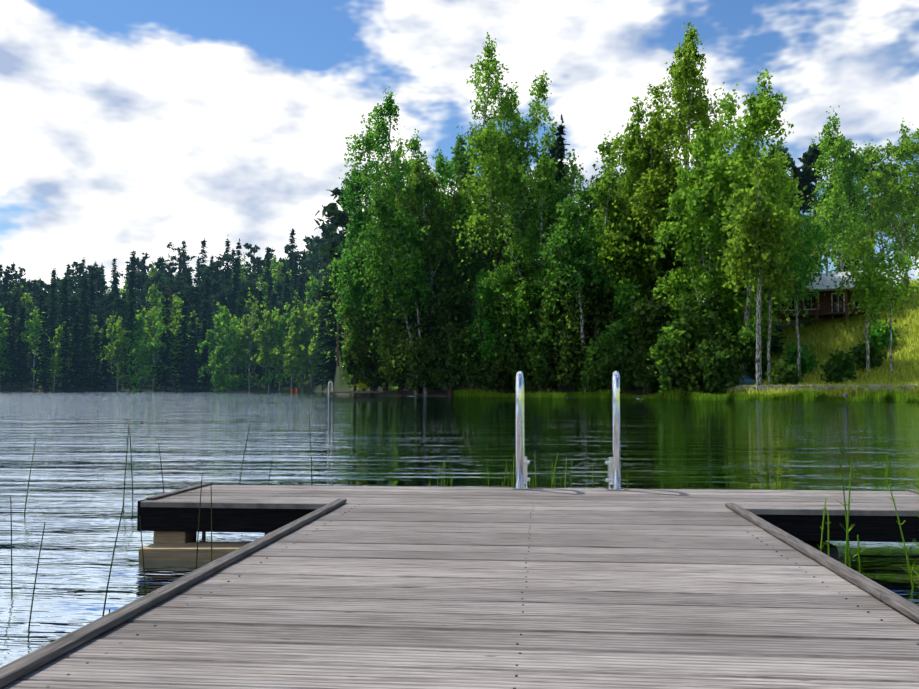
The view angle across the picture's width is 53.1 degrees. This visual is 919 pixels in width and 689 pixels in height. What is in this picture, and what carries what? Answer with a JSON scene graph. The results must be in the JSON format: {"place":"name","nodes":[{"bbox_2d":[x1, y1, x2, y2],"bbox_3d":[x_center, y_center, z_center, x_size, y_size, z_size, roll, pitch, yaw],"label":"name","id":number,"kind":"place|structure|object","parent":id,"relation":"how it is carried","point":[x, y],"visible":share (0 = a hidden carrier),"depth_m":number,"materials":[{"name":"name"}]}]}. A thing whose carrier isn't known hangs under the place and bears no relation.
{"place":"outdoors","nodes":[
{"label":"outdoors","id":0,"kind":"place"},
{"bbox_2d":[0,235,329,330],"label":"trees","id":1,"kind":"object","parent":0,"point":[309,260],"visible":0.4,"depth_m":243.23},
{"bbox_2d":[0,216,348,332],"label":"trees","id":2,"kind":"object","parent":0,"point":[147,284],"visible":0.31,"depth_m":247.89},
{"bbox_2d":[5,179,370,337],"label":"trees","id":3,"kind":"object","parent":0,"point":[332,209],"visible":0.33,"depth_m":217.06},
{"bbox_2d":[26,206,357,332],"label":"trees","id":4,"kind":"object","parent":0,"point":[120,304],"visible":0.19,"depth_m":224.09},
{"bbox_2d":[55,242,347,334],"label":"trees","id":5,"kind":"object","parent":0,"point":[324,258],"visible":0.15,"depth_m":237.45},
{"bbox_2d":[0,391,918,667],"bbox_3d":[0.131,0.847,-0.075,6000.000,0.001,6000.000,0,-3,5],"label":"lake water","id":6,"kind":"structure","parent":0,"point":[82,469],"depth_m":11.63,"materials":[{"name":"blue liquid"}]},
{"bbox_2d":[10,474,211,629],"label":"rushes","id":7,"kind":"object","parent":6,"relation":"in","point":[113,553],"visible":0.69,"depth_m":3.82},
{"bbox_2d":[24,415,312,515],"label":"rushes","id":8,"kind":"object","parent":6,"relation":"in","point":[161,466],"visible":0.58,"depth_m":6.51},
{"bbox_2d":[139,531,249,560],"bbox_3d":[0.212,0.851,1.850,4.070,0.367,6.970,0,-3,5],"label":"float","id":9,"kind":"object","parent":6,"relation":"on","point":[173,546],"visible":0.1,"depth_m":4.52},
{"bbox_2d":[137,484,918,541],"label":"dock fascia boards","id":10,"kind":"object","parent":9,"relation":"on","point":[799,527],"visible":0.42,"depth_m":4.61,"materials":[{"name":"wood"}]},
{"bbox_2d":[0,485,918,688],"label":"dock deck planks","id":11,"kind":"object","parent":10,"relation":"on","point":[393,587],"visible":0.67,"depth_m":2.36,"materials":[{"name":"wood"}]},
{"bbox_2d":[0,482,918,687],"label":"dock edge strips","id":12,"kind":"object","parent":11,"relation":"on","point":[26,664],"visible":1,"depth_m":2.49,"materials":[{"name":"wood"}]},
{"bbox_2d":[47,486,918,688],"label":"dock screw heads","id":13,"kind":"object","parent":11,"relation":"in","point":[521,592],"visible":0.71,"depth_m":2.65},
{"bbox_2d":[512,456,624,489],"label":"ladder brackets","id":14,"kind":"object","parent":11,"relation":"on","point":[609,479],"visible":0.94,"depth_m":5.36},
{"bbox_2d":[516,371,620,488],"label":"ladder rails","id":15,"kind":"object","parent":10,"relation":"attached to","point":[520,449],"visible":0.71,"depth_m":5.30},
{"bbox_2d":[524,342,564,392],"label":"bush","id":16,"kind":"object","parent":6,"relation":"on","point":[542,379],"depth_m":80.05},
{"bbox_2d":[572,349,609,393],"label":"bush","id":17,"kind":"object","parent":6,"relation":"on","point":[587,373],"depth_m":75.28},
{"bbox_2d":[429,453,891,490],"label":"rush tufts","id":18,"kind":"object","parent":6,"relation":"in","point":[512,484],"visible":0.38,"depth_m":6.23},
{"bbox_2d":[662,345,706,395],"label":"bush","id":19,"kind":"object","parent":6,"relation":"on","point":[687,376],"depth_m":66.64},
{"bbox_2d":[452,388,918,401],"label":"shore grass","id":20,"kind":"structure","parent":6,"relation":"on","point":[877,396],"depth_m":62.83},
{"bbox_2d":[803,541,838,560],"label":"dock floats","id":21,"kind":"object","parent":6,"relation":"on","point":[834,552],"visible":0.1,"depth_m":4.48,"materials":[{"name":"plastic"}]},
{"bbox_2d":[818,459,918,587],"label":"horsetails","id":22,"kind":"object","parent":6,"relation":"in","point":[904,547],"visible":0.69,"depth_m":3.90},
{"bbox_2d":[0,0,918,366],"label":"sky","id":23,"kind":"structure","parent":0,"point":[127,126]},
{"bbox_2d":[1,293,918,395],"bbox_3d":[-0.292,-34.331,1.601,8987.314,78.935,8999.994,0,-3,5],"label":"terrain","id":24,"kind":"structure","parent":0,"point":[339,386],"depth_m":188.45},
{"bbox_2d":[0,248,303,315],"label":"trees","id":25,"kind":"object","parent":24,"relation":"on","point":[101,282],"visible":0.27,"depth_m":232.64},
{"bbox_2d":[0,258,313,390],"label":"forest birch","id":26,"kind":"object","parent":24,"relation":"on","point":[229,357],"depth_m":197.90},
{"bbox_2d":[6,238,308,389],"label":"trees","id":27,"kind":"object","parent":24,"relation":"on","point":[106,377],"visible":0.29,"depth_m":202.37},
{"bbox_2d":[0,262,317,390],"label":"trees","id":28,"kind":"object","parent":24,"relation":"on","point":[109,353],"visible":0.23,"depth_m":199.44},
{"bbox_2d":[0,252,323,390],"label":"trees","id":29,"kind":"object","parent":24,"relation":"on","point":[230,329],"visible":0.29,"depth_m":197.30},
{"bbox_2d":[0,255,325,390],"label":"trees","id":30,"kind":"object","parent":24,"relation":"on","point":[132,303],"visible":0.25,"depth_m":210.03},
{"bbox_2d":[0,238,328,387],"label":"trees","id":31,"kind":"object","parent":24,"relation":"on","point":[16,363],"visible":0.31,"depth_m":203.28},
{"bbox_2d":[33,311,296,390],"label":"forest birch","id":32,"kind":"object","parent":24,"relation":"on","point":[136,364],"depth_m":200.47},
{"bbox_2d":[14,261,329,387],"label":"trees","id":33,"kind":"object","parent":24,"relation":"on","point":[245,331],"visible":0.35,"depth_m":199.92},
{"bbox_2d":[19,257,324,390],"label":"trees","id":34,"kind":"object","parent":24,"relation":"on","point":[35,327],"visible":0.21,"depth_m":199.03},
{"bbox_2d":[27,265,317,390],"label":"forest birch","id":35,"kind":"object","parent":24,"relation":"on","point":[249,354],"depth_m":197.62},
{"bbox_2d":[1,238,348,390],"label":"trees","id":36,"kind":"object","parent":24,"relation":"on","point":[328,373],"visible":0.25,"depth_m":197.91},
{"bbox_2d":[0,228,350,387],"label":"trees","id":37,"kind":"object","parent":24,"relation":"on","point":[78,318],"visible":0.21,"depth_m":212.64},
{"bbox_2d":[0,248,350,381],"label":"trees","id":38,"kind":"object","parent":24,"relation":"on","point":[100,320],"visible":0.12,"depth_m":214.03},
{"bbox_2d":[34,251,348,383],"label":"trees","id":39,"kind":"object","parent":24,"relation":"on","point":[156,299],"visible":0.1,"depth_m":214.08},
{"bbox_2d":[11,213,377,367],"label":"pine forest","id":40,"kind":"object","parent":24,"relation":"on","point":[337,364],"visible":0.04,"depth_m":124.20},
{"bbox_2d":[67,262,332,391],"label":"trees","id":41,"kind":"object","parent":24,"relation":"on","point":[295,355],"visible":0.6,"depth_m":190.66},
{"bbox_2d":[339,341,360,394],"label":"bush","id":42,"kind":"object","parent":24,"relation":"on","point":[348,361],"depth_m":97.48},
{"bbox_2d":[333,293,375,390],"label":"tree","id":43,"kind":"object","parent":24,"relation":"on","point":[360,343],"depth_m":97.48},
{"bbox_2d":[328,159,395,390],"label":"birch","id":44,"kind":"object","parent":24,"relation":"on","point":[355,220],"depth_m":96.64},
{"bbox_2d":[347,341,389,395],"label":"bush","id":45,"kind":"object","parent":24,"relation":"on","point":[363,359],"depth_m":95.41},
{"bbox_2d":[352,281,409,390],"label":"tree","id":46,"kind":"object","parent":24,"relation":"on","point":[367,327],"depth_m":95.99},
{"bbox_2d":[330,126,431,330],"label":"birch","id":47,"kind":"object","parent":24,"relation":"on","point":[398,151],"depth_m":105.99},
{"bbox_2d":[349,186,431,394],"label":"birch","id":48,"kind":"object","parent":24,"relation":"on","point":[387,214],"depth_m":90.01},
{"bbox_2d":[372,321,412,393],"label":"bush","id":49,"kind":"object","parent":24,"relation":"on","point":[391,338],"depth_m":93.11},
{"bbox_2d":[319,87,474,390],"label":"birch","id":50,"kind":"object","parent":24,"relation":"on","point":[389,107],"depth_m":95.74,"materials":[{"name":"plant"}]},
{"bbox_2d":[382,342,413,394],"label":"bush","id":51,"kind":"object","parent":24,"relation":"on","point":[398,379],"depth_m":91.99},
{"bbox_2d":[375,203,439,395],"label":"birch","id":52,"kind":"object","parent":24,"relation":"on","point":[410,271],"depth_m":89.32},
{"bbox_2d":[390,278,440,393],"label":"tree","id":53,"kind":"object","parent":24,"relation":"on","point":[412,322],"depth_m":91.48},
{"bbox_2d":[396,336,442,392],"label":"bush","id":54,"kind":"object","parent":24,"relation":"on","point":[423,374],"depth_m":90.23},
{"bbox_2d":[395,128,447,245],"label":"birch","id":55,"kind":"object","parent":24,"relation":"on","point":[413,143],"depth_m":107.79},
{"bbox_2d":[369,152,485,391],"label":"birch","id":56,"kind":"object","parent":24,"relation":"on","point":[437,245],"depth_m":92.69,"materials":[{"name":"plant"}]},
{"bbox_2d":[421,340,466,395],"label":"bush","id":57,"kind":"object","parent":24,"relation":"on","point":[444,373],"depth_m":88.47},
{"bbox_2d":[425,126,500,385],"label":"birch","id":58,"kind":"object","parent":24,"relation":"on","point":[458,166],"depth_m":96.29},
{"bbox_2d":[442,320,486,389],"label":"bush","id":59,"kind":"object","parent":24,"relation":"on","point":[453,357],"depth_m":86.53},
{"bbox_2d":[452,334,493,389],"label":"bush","id":60,"kind":"object","parent":24,"relation":"on","point":[475,376],"depth_m":86.13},
{"bbox_2d":[453,95,517,231],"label":"birch","id":61,"kind":"object","parent":24,"relation":"on","point":[476,109],"depth_m":107.84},
{"bbox_2d":[465,269,516,391],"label":"tree","id":62,"kind":"object","parent":24,"relation":"on","point":[483,322],"depth_m":86.05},
{"bbox_2d":[429,32,554,389],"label":"birch","id":63,"kind":"object","parent":24,"relation":"on","point":[505,184],"depth_m":91.69,"materials":[{"name":"plant"}]},
{"bbox_2d":[477,337,515,393],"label":"bush","id":64,"kind":"object","parent":24,"relation":"on","point":[496,378],"depth_m":84.35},
{"bbox_2d":[469,230,537,389],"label":"tree","id":65,"kind":"object","parent":24,"relation":"on","point":[508,259],"depth_m":89.80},
{"bbox_2d":[470,185,545,328],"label":"birch","id":66,"kind":"object","parent":24,"relation":"on","point":[525,217],"depth_m":93.09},
{"bbox_2d":[472,279,545,391],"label":"tree","id":67,"kind":"object","parent":24,"relation":"on","point":[506,318],"depth_m":84.07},
{"bbox_2d":[502,351,537,393],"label":"bush","id":68,"kind":"object","parent":24,"relation":"on","point":[519,364],"depth_m":82.47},
{"bbox_2d":[476,138,576,390],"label":"birch","id":69,"kind":"object","parent":24,"relation":"on","point":[547,219],"depth_m":85.83,"materials":[{"name":"plant"}]},
{"bbox_2d":[497,115,578,323],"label":"birch","id":70,"kind":"object","parent":24,"relation":"on","point":[552,130],"depth_m":100.33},
{"bbox_2d":[519,324,584,391],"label":"bush","id":71,"kind":"object","parent":24,"relation":"on","point":[531,339],"depth_m":80.16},
{"bbox_2d":[534,139,573,195],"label":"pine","id":72,"kind":"object","parent":24,"relation":"on","point":[553,150],"visible":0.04,"depth_m":105.30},
{"bbox_2d":[533,270,576,392],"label":"tree","id":73,"kind":"object","parent":24,"relation":"on","point":[551,321],"depth_m":79.88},
{"bbox_2d":[542,114,571,382],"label":"spruce","id":74,"kind":"object","parent":24,"relation":"on","point":[560,129],"depth_m":93.75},
{"bbox_2d":[553,336,586,392],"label":"bush","id":75,"kind":"object","parent":24,"relation":"on","point":[569,363],"depth_m":77.13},
{"bbox_2d":[536,171,617,391],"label":"birch","id":76,"kind":"object","parent":24,"relation":"on","point":[564,257],"depth_m":76.83,"materials":[{"name":"plant"}]},
{"bbox_2d":[549,267,616,390],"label":"tree","id":77,"kind":"object","parent":24,"relation":"on","point":[570,308],"depth_m":77.67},
{"bbox_2d":[563,149,621,221],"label":"birch","id":78,"kind":"object","parent":24,"relation":"on","point":[574,174],"depth_m":99.37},
{"bbox_2d":[556,131,633,271],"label":"birch","id":79,"kind":"object","parent":24,"relation":"on","point":[602,147],"depth_m":88.76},
{"bbox_2d":[549,162,655,349],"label":"birch","id":80,"kind":"object","parent":24,"relation":"on","point":[633,258],"depth_m":79.74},
{"bbox_2d":[584,320,637,390],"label":"bush","id":81,"kind":"object","parent":24,"relation":"on","point":[593,350],"depth_m":74.00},
{"bbox_2d":[598,338,637,393],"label":"bush","id":82,"kind":"object","parent":24,"relation":"on","point":[616,359],"depth_m":72.81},
{"bbox_2d":[591,276,645,391],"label":"tree","id":83,"kind":"object","parent":24,"relation":"on","point":[624,300],"depth_m":74.78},
{"bbox_2d":[556,96,696,387],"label":"birch","id":84,"kind":"object","parent":24,"relation":"on","point":[628,157],"depth_m":79.89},
{"bbox_2d":[625,339,663,394],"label":"bush","id":85,"kind":"object","parent":24,"relation":"on","point":[643,376],"depth_m":70.74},
{"bbox_2d":[626,292,685,392],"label":"tree","id":86,"kind":"object","parent":24,"relation":"on","point":[647,317],"depth_m":71.83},
{"bbox_2d":[649,333,684,390],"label":"bush","id":87,"kind":"object","parent":24,"relation":"on","point":[662,347],"depth_m":68.23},
{"bbox_2d":[640,241,696,334],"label":"birch","id":88,"kind":"object","parent":24,"relation":"on","point":[668,259],"depth_m":77.02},
{"bbox_2d":[647,315,690,391],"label":"bush","id":89,"kind":"object","parent":24,"relation":"on","point":[675,339],"depth_m":68.39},
{"bbox_2d":[666,291,727,391],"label":"tree","id":90,"kind":"object","parent":24,"relation":"on","point":[692,326],"depth_m":68.66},
{"bbox_2d":[612,22,784,312],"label":"birch","id":91,"kind":"object","parent":24,"relation":"on","point":[658,187],"depth_m":77.82,"materials":[{"name":"plant"}]},
{"bbox_2d":[650,120,767,364],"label":"birch","id":92,"kind":"object","parent":24,"relation":"on","point":[691,202],"depth_m":71.53,"materials":[{"name":"plant"}]},
{"bbox_2d":[670,87,747,304],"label":"birch","id":93,"kind":"object","parent":24,"relation":"on","point":[722,122],"depth_m":83.09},
{"bbox_2d":[690,309,742,374],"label":"bush","id":94,"kind":"object","parent":24,"relation":"on","point":[716,336],"depth_m":66.39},
{"bbox_2d":[699,341,739,393],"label":"bush","id":95,"kind":"object","parent":24,"relation":"on","point":[733,356],"visible":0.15,"depth_m":65.09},
{"bbox_2d":[697,350,743,394],"bbox_3d":[18.467,2.176,65.135,3.250,3.484,3.043,0,-3,5],"label":"bush","id":96,"kind":"object","parent":24,"relation":"on","point":[717,364],"depth_m":64.55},
{"bbox_2d":[665,208,782,359],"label":"birch","id":97,"kind":"object","parent":24,"relation":"on","point":[682,261],"depth_m":76.93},
{"bbox_2d":[696,266,755,352],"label":"tree","id":98,"kind":"object","parent":24,"relation":"on","point":[733,331],"depth_m":72.06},
{"bbox_2d":[703,68,805,376],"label":"birch","id":99,"kind":"object","parent":24,"relation":"on","point":[767,106],"depth_m":68.80,"materials":[{"name":"plant"}]},
{"bbox_2d":[737,328,773,381],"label":"bush","id":100,"kind":"object","parent":24,"relation":"on","point":[751,367],"visible":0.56,"depth_m":67.17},
{"bbox_2d":[716,149,798,392],"bbox_3d":[20.354,-4.825,62.786,5.378,17.160,6.157,0,-3,5],"label":"birch","id":101,"kind":"object","parent":24,"relation":"on","point":[770,227],"depth_m":62.30,"materials":[{"name":"plant"}]},
{"bbox_2d":[737,278,787,354],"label":"spruce","id":102,"kind":"object","parent":24,"relation":"on","point":[777,339],"visible":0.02,"depth_m":76.99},
{"bbox_2d":[731,233,810,383],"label":"birch","id":103,"kind":"object","parent":24,"relation":"on","point":[747,333],"depth_m":65.54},
{"bbox_2d":[751,143,813,206],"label":"tree","id":104,"kind":"object","parent":24,"relation":"on","point":[785,151],"depth_m":110.97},
{"bbox_2d":[765,359,803,385],"bbox_3d":[22.224,2.230,62.962,2.640,2.570,2.521,0,-3,5],"label":"bush","id":105,"kind":"object","parent":24,"relation":"on","point":[782,374],"depth_m":62.47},
{"bbox_2d":[760,143,825,308],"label":"birch","id":106,"kind":"object","parent":24,"relation":"on","point":[779,156],"depth_m":82.65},
{"bbox_2d":[771,160,818,306],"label":"tree","id":107,"kind":"object","parent":24,"relation":"on","point":[795,172],"depth_m":107.71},
{"bbox_2d":[781,341,819,375],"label":"bush","id":108,"kind":"object","parent":24,"relation":"on","point":[808,361],"depth_m":67.09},
{"bbox_2d":[762,215,839,377],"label":"birch","id":109,"kind":"object","parent":24,"relation":"on","point":[812,237],"depth_m":65.13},
{"bbox_2d":[703,278,918,396],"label":"bank grass tufts","id":110,"kind":"object","parent":24,"relation":"on","point":[906,369],"visible":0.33,"depth_m":70.49,"materials":[{"name":"plant"}]},
{"bbox_2d":[796,143,827,270],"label":"pine","id":111,"kind":"object","parent":24,"relation":"on","point":[808,159],"depth_m":111.34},
{"bbox_2d":[776,317,863,328],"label":"house foundation","id":112,"kind":"object","parent":24,"relation":"on","point":[800,321],"visible":0.14,"depth_m":81.63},
{"bbox_2d":[726,385,917,394],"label":"shore stone wall","id":113,"kind":"structure","parent":24,"relation":"on","point":[777,387],"depth_m":59.87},
{"bbox_2d":[799,105,871,271],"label":"birch","id":114,"kind":"object","parent":24,"relation":"on","point":[845,168],"depth_m":103.16,"materials":[{"name":"plant"}]},
{"bbox_2d":[820,347,858,383],"bbox_3d":[25.976,1.708,63.017,2.587,3.039,2.245,0,-3,5],"label":"bush","id":115,"kind":"object","parent":24,"relation":"on","point":[840,368],"visible":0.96,"depth_m":62.50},
{"bbox_2d":[798,207,884,273],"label":"birch","id":116,"kind":"object","parent":24,"relation":"on","point":[827,250],"depth_m":115.64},
{"bbox_2d":[807,268,909,291],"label":"roof","id":117,"kind":"structure","parent":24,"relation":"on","point":[825,281],"depth_m":81.16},
{"bbox_2d":[827,234,906,372],"bbox_3d":[29.067,-2.806,65.435,4.830,10.747,3.705,0,-3,5],"label":"birch","id":118,"kind":"object","parent":24,"relation":"on","point":[866,248],"depth_m":64.85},
{"bbox_2d":[849,341,886,372],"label":"bush","id":119,"kind":"object","parent":24,"relation":"on","point":[876,356],"visible":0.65,"depth_m":65.35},
{"bbox_2d":[827,194,918,279],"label":"birch","id":120,"kind":"object","parent":24,"relation":"on","point":[914,251],"depth_m":112.48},
{"bbox_2d":[849,147,904,268],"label":"birch","id":121,"kind":"object","parent":24,"relation":"on","point":[880,167],"depth_m":111.53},
{"bbox_2d":[862,318,901,350],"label":"bush","id":122,"kind":"object","parent":24,"relation":"on","point":[882,333],"visible":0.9,"depth_m":70.14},
{"bbox_2d":[846,235,918,374],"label":"birch","id":123,"kind":"object","parent":24,"relation":"on","point":[862,281],"depth_m":62.55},
{"bbox_2d":[854,118,918,266],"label":"birch","id":124,"kind":"object","parent":24,"relation":"on","point":[907,150],"depth_m":104.55,"materials":[{"name":"plant"}]},
{"bbox_2d":[772,287,899,319],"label":"cottage walls","id":125,"kind":"structure","parent":0,"point":[825,298],"depth_m":80.46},
{"bbox_2d":[781,294,859,317],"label":"windows","id":126,"kind":"structure","parent":125,"relation":"in","point":[836,297],"depth_m":80.12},
{"bbox_2d":[787,288,876,319],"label":"porch railing","id":127,"kind":"object","parent":125,"relation":"attached to","point":[817,314],"visible":0.52,"depth_m":78.46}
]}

